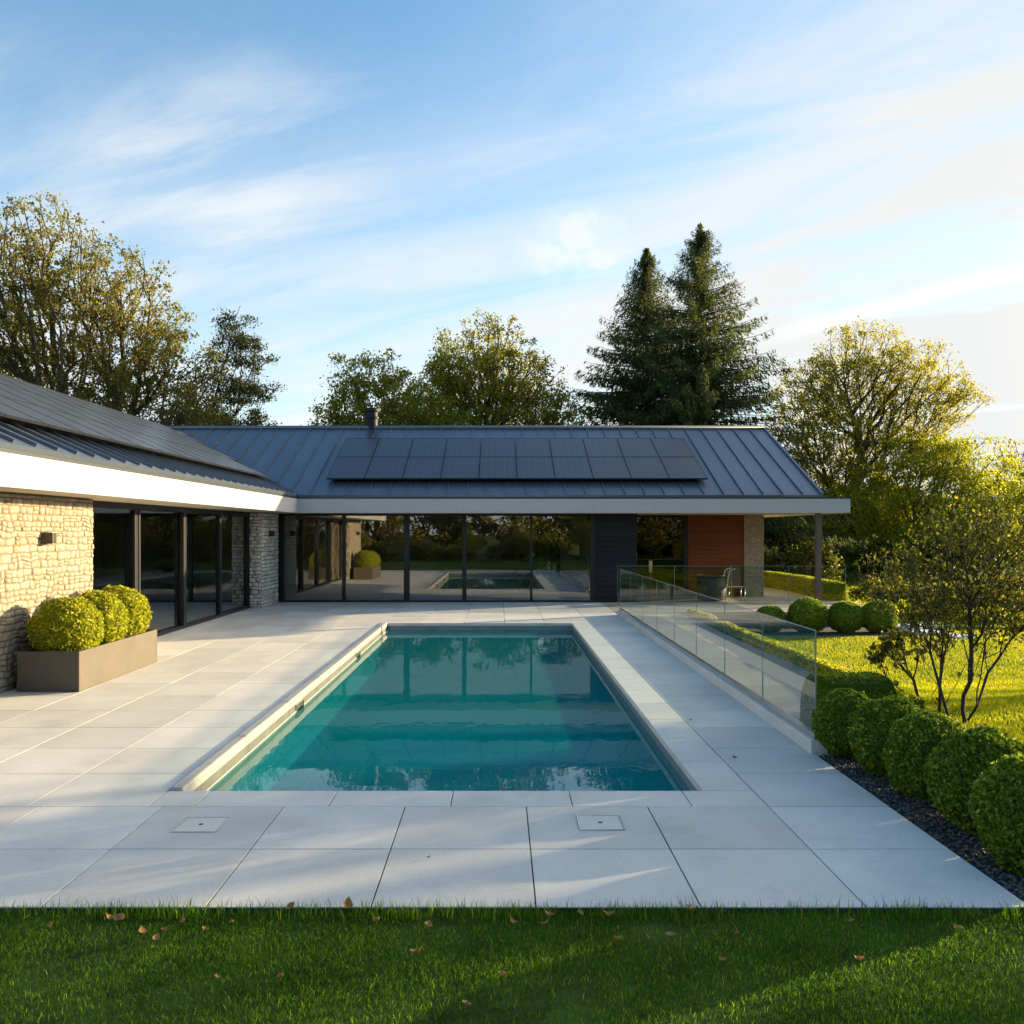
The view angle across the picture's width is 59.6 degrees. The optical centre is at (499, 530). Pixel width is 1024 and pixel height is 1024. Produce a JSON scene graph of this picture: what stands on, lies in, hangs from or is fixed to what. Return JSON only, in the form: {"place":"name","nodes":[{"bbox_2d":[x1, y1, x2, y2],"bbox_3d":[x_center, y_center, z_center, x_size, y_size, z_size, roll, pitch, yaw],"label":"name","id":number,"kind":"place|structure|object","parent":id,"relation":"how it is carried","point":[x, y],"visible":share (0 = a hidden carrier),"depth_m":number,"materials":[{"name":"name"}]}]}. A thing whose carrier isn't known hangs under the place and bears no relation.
{"place":"outdoors","nodes":[
{"label":"outdoors","id":0,"kind":"place"},
{"bbox_2d":[208,630,689,791],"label":"pool water","id":1,"kind":"structure","parent":0,"point":[469,710],"depth_m":10.17,"materials":[{"name":"teal liquid"}]},
{"bbox_2d":[0,602,1023,912],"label":"terrace","id":2,"kind":"structure","parent":0,"point":[88,776],"depth_m":6.26,"materials":[{"name":"stone"}]},
{"bbox_2d":[17,629,156,691],"bbox_3d":[-5.800,1.810,12.790,0.800,0.519,2.620,0,0,0],"label":"planter","id":3,"kind":"object","parent":2,"relation":"on","point":[59,671],"visible":0.89,"depth_m":11.60,"materials":[{"name":"grey concrete"}]},
{"bbox_2d":[25,595,104,650],"bbox_3d":[-5.797,1.319,11.981,0.982,0.908,0.977,0,0,0],"label":"box ball","id":4,"kind":"object","parent":3,"relation":"in","point":[65,623],"visible":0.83,"depth_m":11.69,"materials":[{"name":"green plant"}]},
{"bbox_2d":[77,589,129,644],"bbox_3d":[-5.798,1.306,12.822,0.947,0.943,0.908,0,0,33],"label":"box ball","id":5,"kind":"object","parent":3,"relation":"in","point":[113,610],"visible":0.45,"depth_m":12.68,"materials":[{"name":"green plant"}]},
{"bbox_2d":[101,584,152,637],"bbox_3d":[-5.803,1.279,13.621,0.963,0.936,0.958,0,0,42],"label":"box ball","id":6,"kind":"object","parent":3,"relation":"in","point":[136,604],"visible":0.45,"depth_m":13.47,"materials":[{"name":"green plant"}]},
{"bbox_2d":[171,817,229,831],"bbox_3d":[-2.103,2.066,6.297,0.314,0.006,0.314,0,0,0],"label":"access cover","id":7,"kind":"object","parent":2,"relation":"on","point":[200,824],"visible":1,"depth_m":6.29,"materials":[{"name":"stone"}]},
{"bbox_2d":[170,622,386,790],"bbox_3d":[-2.580,2.102,13.610,0.110,0.107,12.956,0,0,0],"label":"pool edge","id":8,"kind":"object","parent":2,"relation":"on","point":[198,776],"visible":0.95,"depth_m":9.52,"materials":[{"name":"beige stone"}]},
{"bbox_2d":[204,630,387,790],"bbox_3d":[-2.520,2.240,13.610,0.014,0.040,13.000,0,0,0],"label":"pool ledge","id":9,"kind":"object","parent":2,"relation":"on","point":[241,759],"visible":0.43,"depth_m":9.95,"materials":[{"name":"beige stone"}]},
{"bbox_2d":[149,621,767,806],"bbox_3d":[-0.310,2.103,13.620,4.654,0.065,13.794,0,0,0],"label":"pool coping","id":10,"kind":"object","parent":2,"relation":"on","point":[712,776],"visible":0.91,"depth_m":7.05,"materials":[{"name":"stone"}]},
{"bbox_2d":[576,815,624,829],"bbox_3d":[0.712,2.066,6.338,0.314,0.006,0.314,0,0,0],"label":"access cover","id":11,"kind":"object","parent":2,"relation":"on","point":[600,822],"visible":1,"depth_m":6.34,"materials":[{"name":"stone"}]},
{"bbox_2d":[617,569,828,756],"bbox_3d":[2.982,1.526,15.185,0.175,1.187,13.730,0,0,0],"label":"glass fence","id":12,"kind":"object","parent":2,"relation":"on","point":[798,732],"visible":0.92,"depth_m":11.03,"materials":[{"name":"glass"}]},
{"bbox_2d":[0,542,1023,1023],"bbox_3d":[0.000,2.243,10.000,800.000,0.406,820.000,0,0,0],"label":"lawn","id":13,"kind":"structure","parent":0,"point":[470,986],"depth_m":4.34,"materials":[{"name":"green plant"}]},
{"bbox_2d":[0,188,236,425],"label":"maple tree","id":14,"kind":"object","parent":13,"relation":"on","point":[50,306],"visible":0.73,"depth_m":36.38,"materials":[{"name":"green plant"}]},
{"bbox_2d":[167,305,284,425],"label":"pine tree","id":15,"kind":"object","parent":13,"relation":"on","point":[240,341],"visible":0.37,"depth_m":40.74,"materials":[{"name":"green plant"}]},
{"bbox_2d":[300,348,477,425],"bbox_3d":[-5.850,-3.032,40.064,9.838,10.260,4.805,0,0,0],"label":"hedgerow tree","id":16,"kind":"object","parent":13,"relation":"on","point":[393,412],"visible":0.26,"depth_m":39.41,"materials":[{"name":"green plant"}]},
{"bbox_2d":[410,945,422,952],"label":"fallen leaf","id":17,"kind":"object","parent":13,"relation":"on","point":[415,950],"visible":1,"depth_m":4.35,"materials":[{"name":"brown plant"}]},
{"bbox_2d":[0,374,849,692],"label":"house","id":18,"kind":"structure","parent":13,"relation":"on","point":[174,524],"depth_m":25.98,"materials":[{"name":"grey metal"}]},
{"bbox_2d":[44,532,56,544],"bbox_3d":[-6.260,0.100,12.450,0.130,0.180,0.110,0,0,0],"label":"wall lamp","id":19,"kind":"object","parent":18,"relation":"attached to","point":[50,537],"visible":1,"depth_m":12.40,"materials":[{"name":"grey metal"}]},
{"bbox_2d":[269,530,274,536],"bbox_3d":[-6.300,0.070,24.750,0.130,0.180,0.110,0,0,0],"label":"wall lamp","id":20,"kind":"object","parent":18,"relation":"attached to","point":[271,533],"visible":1,"depth_m":24.70,"materials":[{"name":"grey metal"}]},
{"bbox_2d":[537,525,559,577],"bbox_3d":[1.900,0.795,35.025,0.898,2.050,0.150,0,0,0],"label":"rear window","id":21,"kind":"structure","parent":18,"relation":"in","point":[537,525],"depth_m":34.95,"materials":[{"name":"black"}]},
{"bbox_2d":[637,515,687,595],"bbox_3d":[4.991,0.787,28.417,1.983,2.566,0.125,0,0,0],"label":"porch window","id":22,"kind":"structure","parent":18,"relation":"in","point":[661,539],"depth_m":28.41,"materials":[{"name":"black"}]},
{"bbox_2d":[395,307,594,425],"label":"ash tree","id":23,"kind":"object","parent":13,"relation":"on","point":[506,410],"visible":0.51,"depth_m":42.17,"materials":[{"name":"green plant"}]},
{"bbox_2d":[0,907,1023,1023],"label":"grass","id":24,"kind":"structure","parent":13,"relation":"on","point":[759,921],"depth_m":4.32,"materials":[{"name":"green plant"}]},
{"bbox_2d":[105,912,113,918],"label":"fallen leaf","id":25,"kind":"object","parent":24,"relation":"on","point":[109,916],"visible":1,"depth_m":4.75,"materials":[{"name":"brown plant"}]},
{"bbox_2d":[114,913,124,920],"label":"fallen leaf","id":26,"kind":"object","parent":24,"relation":"on","point":[119,916],"visible":1,"depth_m":4.75,"materials":[{"name":"brown plant"}]},
{"bbox_2d":[139,925,146,933],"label":"fallen leaf","id":27,"kind":"object","parent":24,"relation":"on","point":[142,930],"visible":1,"depth_m":4.58,"materials":[{"name":"brown plant"}]},
{"bbox_2d":[152,934,159,939],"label":"fallen leaf","id":28,"kind":"object","parent":24,"relation":"on","point":[156,937],"visible":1,"depth_m":4.51,"materials":[{"name":"brown plant"}]},
{"bbox_2d":[178,911,184,922],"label":"fallen leaf","id":29,"kind":"object","parent":24,"relation":"on","point":[182,920],"visible":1,"depth_m":4.71,"materials":[{"name":"brown plant"}]},
{"bbox_2d":[286,902,293,908],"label":"fallen leaf","id":30,"kind":"object","parent":24,"relation":"on","point":[289,905],"visible":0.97,"depth_m":4.89,"materials":[{"name":"brown plant"}]},
{"bbox_2d":[343,897,352,908],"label":"fallen leaf","id":31,"kind":"object","parent":24,"relation":"on","point":[347,903],"visible":1,"depth_m":4.91,"materials":[{"name":"brown plant"}]},
{"bbox_2d":[425,920,432,925],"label":"fallen leaf","id":32,"kind":"object","parent":24,"relation":"on","point":[428,923],"visible":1,"depth_m":4.67,"materials":[{"name":"brown plant"}]},
{"bbox_2d":[462,1000,470,1004],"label":"fallen leaf","id":33,"kind":"object","parent":24,"relation":"on","point":[466,1002],"visible":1,"depth_m":3.89,"materials":[{"name":"brown plant"}]},
{"bbox_2d":[509,914,518,923],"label":"fallen leaf","id":34,"kind":"object","parent":24,"relation":"on","point":[512,920],"visible":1,"depth_m":4.70,"materials":[{"name":"brown plant"}]},
{"bbox_2d":[543,907,554,915],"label":"fallen leaf","id":35,"kind":"object","parent":24,"relation":"on","point":[549,913],"visible":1,"depth_m":4.79,"materials":[{"name":"brown plant"}]},
{"bbox_2d":[603,910,613,915],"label":"fallen leaf","id":36,"kind":"object","parent":24,"relation":"on","point":[609,913],"visible":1,"depth_m":4.79,"materials":[{"name":"brown plant"}]},
{"bbox_2d":[665,932,676,935],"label":"fallen leaf","id":37,"kind":"object","parent":24,"relation":"on","point":[670,934],"visible":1,"depth_m":4.55,"materials":[{"name":"brown plant"}]},
{"bbox_2d":[854,955,863,959],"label":"fallen leaf","id":38,"kind":"object","parent":24,"relation":"on","point":[859,957],"visible":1,"depth_m":4.29,"materials":[{"name":"brown plant"}]},
{"bbox_2d":[952,923,963,928],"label":"fallen leaf","id":39,"kind":"object","parent":24,"relation":"on","point":[959,926],"visible":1,"depth_m":4.63,"materials":[{"name":"brown plant"}]},
{"bbox_2d":[1,894,1023,922],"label":"edge grass","id":40,"kind":"structure","parent":13,"relation":"on","point":[409,916],"depth_m":4.86,"materials":[{"name":"green plant"}]},
{"bbox_2d":[538,525,557,576],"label":"bush","id":41,"kind":"object","parent":13,"relation":"on","point":[544,556],"visible":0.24,"depth_m":39.78,"materials":[{"name":"green plant"}]},
{"bbox_2d":[538,247,770,576],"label":"spruce tree","id":42,"kind":"object","parent":13,"relation":"on","point":[644,286],"visible":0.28,"depth_m":43.24,"materials":[{"name":"green plant"}]},
{"bbox_2d":[546,222,867,586],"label":"spruce tree","id":43,"kind":"object","parent":13,"relation":"on","point":[706,367],"visible":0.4,"depth_m":41.07,"materials":[{"name":"green plant"}]},
{"bbox_2d":[715,615,828,624],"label":"patio plinth","id":44,"kind":"structure","parent":13,"relation":"on","point":[741,619],"depth_m":22.93,"materials":[{"name":"grey stone"}]},
{"bbox_2d":[538,487,1023,553],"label":"woods","id":45,"kind":"object","parent":13,"relation":"on","point":[546,529],"depth_m":85.74,"materials":[{"name":"green plant"}]},
{"bbox_2d":[764,529,822,570],"bbox_3d":[12.209,1.080,39.890,4.774,2.920,2.518,0,0,0],"label":"dark bush","id":46,"kind":"object","parent":13,"relation":"on","point":[777,543],"visible":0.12,"depth_m":39.82,"materials":[{"name":"green plant"}]},
{"bbox_2d":[764,540,847,582],"bbox_3d":[12.650,1.428,37.114,3.619,2.112,2.482,0,0,0],"label":"dark bush","id":47,"kind":"object","parent":13,"relation":"on","point":[783,561],"visible":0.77,"depth_m":36.62,"materials":[{"name":"green plant"}]},
{"bbox_2d":[686,608,928,711],"bbox_3d":[4.788,2.025,16.400,0.314,0.310,12.580,0,0,0],"label":"hedge","id":48,"kind":"object","parent":13,"relation":"on","point":[803,660],"visible":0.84,"depth_m":14.82,"materials":[{"name":"green plant"}]},
{"bbox_2d":[744,625,937,636],"bbox_3d":[7.850,2.493,21.650,5.900,0.155,2.700,0,0,0],"label":"mulch bed","id":49,"kind":"object","parent":13,"relation":"on","point":[788,630],"visible":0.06,"depth_m":21.06,"materials":[{"name":"brown soil"}]},
{"bbox_2d":[754,605,786,632],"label":"patio ball","id":50,"kind":"object","parent":49,"relation":"on","point":[772,624],"visible":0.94,"depth_m":21.07,"materials":[{"name":"green plant"}]},
{"bbox_2d":[786,597,829,632],"bbox_3d":[7.334,2.021,21.296,0.968,0.932,1.008,0,0,-30],"label":"patio ball","id":51,"kind":"object","parent":49,"relation":"on","point":[811,613],"visible":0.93,"depth_m":21.02,"materials":[{"name":"green plant"}]},
{"bbox_2d":[827,601,865,632],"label":"patio ball","id":52,"kind":"object","parent":49,"relation":"on","point":[846,617],"visible":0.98,"depth_m":21.03,"materials":[{"name":"green plant"}]},
{"bbox_2d":[861,599,898,632],"bbox_3d":[9.035,2.047,21.307,0.942,0.871,0.905,0,0,-1],"label":"patio ball","id":53,"kind":"object","parent":49,"relation":"on","point":[870,624],"visible":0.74,"depth_m":21.02,"materials":[{"name":"green plant"}]},
{"bbox_2d":[935,633,974,638],"bbox_3d":[10.424,2.414,20.471,0.691,0.081,1.151,0,0,-16],"label":"pale stone","id":54,"kind":"object","parent":49,"relation":"on","point":[959,636],"visible":0.19,"depth_m":20.12,"materials":[{"name":"white stone"}]},
{"bbox_2d":[810,528,884,573],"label":"dark bush","id":55,"kind":"object","parent":13,"relation":"on","point":[858,551],"visible":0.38,"depth_m":42.80,"materials":[{"name":"green plant"}]},
{"bbox_2d":[788,472,923,572],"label":"lime tree","id":56,"kind":"object","parent":13,"relation":"on","point":[825,528],"visible":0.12,"depth_m":46.27,"materials":[{"name":"green plant"}]},
{"bbox_2d":[834,536,902,579],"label":"dark bush","id":57,"kind":"object","parent":13,"relation":"on","point":[865,571],"visible":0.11,"depth_m":44.68,"materials":[{"name":"green plant"}]},
{"bbox_2d":[758,315,995,577],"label":"alder tree","id":58,"kind":"object","parent":13,"relation":"on","point":[826,393],"visible":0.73,"depth_m":45.30,"materials":[{"name":"green plant"}]},
{"bbox_2d":[848,576,921,603],"bbox_3d":[12.546,1.982,28.962,2.751,1.045,1.828,0,0,0],"label":"shrub","id":59,"kind":"object","parent":13,"relation":"on","point":[855,593],"visible":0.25,"depth_m":28.89,"materials":[{"name":"green plant"}]},
{"bbox_2d":[863,626,926,695],"bbox_3d":[4.700,1.623,10.621,0.742,0.978,0.699,0,0,0],"label":"sapling","id":60,"kind":"object","parent":13,"relation":"on","point":[885,648],"visible":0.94,"depth_m":10.60,"materials":[{"name":"green plant"}]},
{"bbox_2d":[891,599,917,615],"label":"border plant","id":61,"kind":"object","parent":13,"relation":"on","point":[909,606],"visible":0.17,"depth_m":24.81,"materials":[{"name":"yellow plant"}]},
{"bbox_2d":[799,720,1023,901],"bbox_3d":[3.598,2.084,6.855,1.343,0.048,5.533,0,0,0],"label":"gravel","id":62,"kind":"structure","parent":13,"relation":"on","point":[1013,885],"depth_m":6.39,"materials":[{"name":"grey gravel"}]},
{"bbox_2d":[811,687,869,758],"bbox_3d":[3.248,1.825,8.354,0.669,0.715,0.670,0,0,0],"label":"boxwood ball","id":63,"kind":"object","parent":62,"relation":"on","point":[834,709],"visible":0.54,"depth_m":8.20,"materials":[{"name":"green plant"}]},
{"bbox_2d":[799,671,897,727],"bbox_3d":[3.625,1.787,9.285,0.808,0.636,0.632,0,0,-6],"label":"box hedge","id":64,"kind":"object","parent":62,"relation":"on","point":[873,685],"visible":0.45,"depth_m":9.16,"materials":[{"name":"green plant"}]},
{"bbox_2d":[847,694,924,776],"bbox_3d":[3.382,1.802,7.727,0.732,0.774,0.740,0,0,-7],"label":"boxwood ball","id":65,"kind":"object","parent":62,"relation":"on","point":[870,723],"visible":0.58,"depth_m":7.58,"materials":[{"name":"green plant"}]},
{"bbox_2d":[881,711,966,802],"bbox_3d":[3.404,1.796,7.050,0.709,0.734,0.725,0,0,-15],"label":"boxwood ball","id":66,"kind":"object","parent":62,"relation":"on","point":[912,741],"visible":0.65,"depth_m":6.92,"materials":[{"name":"green plant"}]},
{"bbox_2d":[922,723,1023,834],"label":"boxwood ball","id":67,"kind":"object","parent":62,"relation":"on","point":[957,764],"visible":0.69,"depth_m":6.19,"materials":[{"name":"green plant"}]},
{"bbox_2d":[966,753,1023,875],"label":"boxwood ball","id":68,"kind":"object","parent":62,"relation":"on","point":[996,807],"visible":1,"depth_m":5.46,"materials":[{"name":"green plant"}]},
{"bbox_2d":[865,539,958,578],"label":"dark bush","id":69,"kind":"object","parent":13,"relation":"on","point":[888,564],"visible":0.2,"depth_m":43.63,"materials":[{"name":"green plant"}]},
{"bbox_2d":[810,426,1023,571],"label":"lime tree","id":70,"kind":"object","parent":13,"relation":"on","point":[909,491],"visible":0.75,"depth_m":43.52,"materials":[{"name":"green plant"}]},
{"bbox_2d":[886,583,972,608],"bbox_3d":[13.103,2.081,27.440,2.730,0.992,2.067,0,0,0],"label":"shrub","id":71,"kind":"object","parent":13,"relation":"on","point":[929,595],"visible":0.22,"depth_m":27.21,"materials":[{"name":"green plant"}]},
{"bbox_2d":[899,596,963,711],"bbox_3d":[4.789,1.419,9.955,0.647,1.384,0.429,0,0,0],"label":"sapling","id":72,"kind":"object","parent":13,"relation":"on","point":[937,648],"visible":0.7,"depth_m":9.93,"materials":[{"name":"green plant"}]},
{"bbox_2d":[852,487,1023,724],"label":"garden shrub","id":73,"kind":"object","parent":13,"relation":"on","point":[975,546],"visible":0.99,"depth_m":9.73,"materials":[{"name":"green plant"}]},
{"bbox_2d":[909,605,967,620],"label":"border plant","id":74,"kind":"object","parent":13,"relation":"on","point":[936,613],"visible":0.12,"depth_m":23.91,"materials":[{"name":"green plant"}]},
{"bbox_2d":[896,535,1007,580],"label":"dark bush","id":75,"kind":"object","parent":13,"relation":"on","point":[949,560],"visible":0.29,"depth_m":42.65,"materials":[{"name":"green plant"}]},
{"bbox_2d":[932,573,986,606],"bbox_3d":[14.787,1.904,28.526,3.029,1.190,1.923,0,0,0],"label":"shrub","id":76,"kind":"object","parent":13,"relation":"on","point":[936,583],"visible":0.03,"depth_m":28.45,"materials":[{"name":"green plant"}]},
{"bbox_2d":[930,469,1023,575],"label":"lime tree","id":77,"kind":"object","parent":13,"relation":"on","point":[1014,491],"visible":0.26,"depth_m":45.48,"materials":[{"name":"green plant"}]},
{"bbox_2d":[944,571,1023,608],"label":"dark bush","id":78,"kind":"object","parent":13,"relation":"on","point":[1009,583],"visible":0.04,"depth_m":26.89,"materials":[{"name":"green plant"}]},
{"bbox_2d":[972,604,1023,623],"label":"border plant","id":79,"kind":"object","parent":13,"relation":"on","point":[991,618],"visible":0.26,"depth_m":22.94,"materials":[{"name":"green plant"}]},
{"bbox_2d":[977,587,1023,615],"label":"shrub","id":80,"kind":"object","parent":13,"relation":"on","point":[1016,592],"visible":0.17,"depth_m":24.72,"materials":[{"name":"green plant"}]},
{"bbox_2d":[982,439,1023,540],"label":"tree","id":81,"kind":"object","parent":13,"relation":"on","point":[1011,452],"visible":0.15,"depth_m":52.14,"materials":[{"name":"green plant"}]},
{"bbox_2d":[0,0,1023,499],"label":"sky","id":82,"kind":"structure","parent":0,"point":[350,177],"materials":[{"name":"blue"}]},
{"bbox_2d":[629,612,810,719],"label":"garden path","id":83,"kind":"structure","parent":0,"point":[783,681],"depth_m":14.50,"materials":[{"name":"stone"}]},
{"bbox_2d":[601,587,863,614],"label":"patio","id":84,"kind":"structure","parent":0,"point":[773,595],"depth_m":25.22,"materials":[{"name":"stone"}]},
{"bbox_2d":[648,560,651,601],"bbox_3d":[4.420,1.462,26.250,0.110,1.215,0.110,0,0,0],"label":"post light","id":85,"kind":"object","parent":84,"relation":"on","point":[649,566],"visible":1,"depth_m":26.23,"materials":[{"name":"grey metal"}]},
{"bbox_2d":[695,574,726,600],"bbox_3d":[6.290,1.687,26.600,0.920,0.764,0.920,0,0,0],"label":"patio tub","id":86,"kind":"object","parent":84,"relation":"on","point":[712,585],"visible":0.98,"depth_m":26.25,"materials":[{"name":"grey"}]},
{"bbox_2d":[617,566,845,603],"bbox_3d":[6.600,1.532,25.450,6.500,1.077,0.060,0,0,0],"label":"glass fence","id":87,"kind":"object","parent":84,"relation":"on","point":[720,602],"visible":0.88,"depth_m":25.42,"materials":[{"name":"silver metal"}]},
{"bbox_2d":[723,568,745,601],"bbox_3d":[6.849,1.574,26.259,0.602,0.992,0.662,0,0,0],"label":"patio chair","id":88,"kind":"object","parent":84,"relation":"on","point":[736,577],"visible":0.96,"depth_m":26.47,"materials":[{"name":"silver metal"}]},
{"bbox_2d":[764,571,848,600],"bbox_3d":[10.151,1.792,30.195,0.843,0.626,7.404,0,0,0],"label":"clipped hedge","id":89,"kind":"object","parent":84,"relation":"on","point":[833,590],"visible":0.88,"depth_m":29.15,"materials":[{"name":"green plant"}]},
{"bbox_2d":[846,578,1022,629],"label":"grass","id":90,"kind":"structure","parent":0,"point":[899,619],"depth_m":26.20,"materials":[{"name":"green plant"}]},
{"bbox_2d":[961,724,1023,737],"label":"side grass","id":91,"kind":"structure","parent":0,"point":[1004,730],"depth_m":9.42,"materials":[{"name":"green plant"}]},
{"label":"pool basin","id":92,"kind":"structure","parent":0,"visible":0},
{"bbox_2d":[194,627,386,790],"bbox_3d":[-2.546,2.270,13.610,0.038,0.240,13.020,0,0,0],"label":"waterline band","id":93,"kind":"object","parent":92,"relation":"attached to","point":[209,781],"visible":0.14,"depth_m":9.73,"materials":[{"name":"beige tile"}]},
{"bbox_2d":[295,699,303,711],"bbox_3d":[-2.516,2.211,11.250,0.022,0.118,0.400,0,0,0],"label":"pool skimmer","id":94,"kind":"object","parent":93,"relation":"attached to","point":[298,705],"visible":0.67,"depth_m":11.22,"materials":[{"name":"white plastic"}]},
{"bbox_2d":[388,626,696,790],"bbox_3d":[-0.422,2.235,13.610,4.185,0.210,13.060,0,0,0],"label":"waterline band","id":95,"kind":"object","parent":92,"relation":"attached to","point":[683,776],"visible":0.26,"depth_m":18.89,"materials":[{"name":"tile"}]}
]}

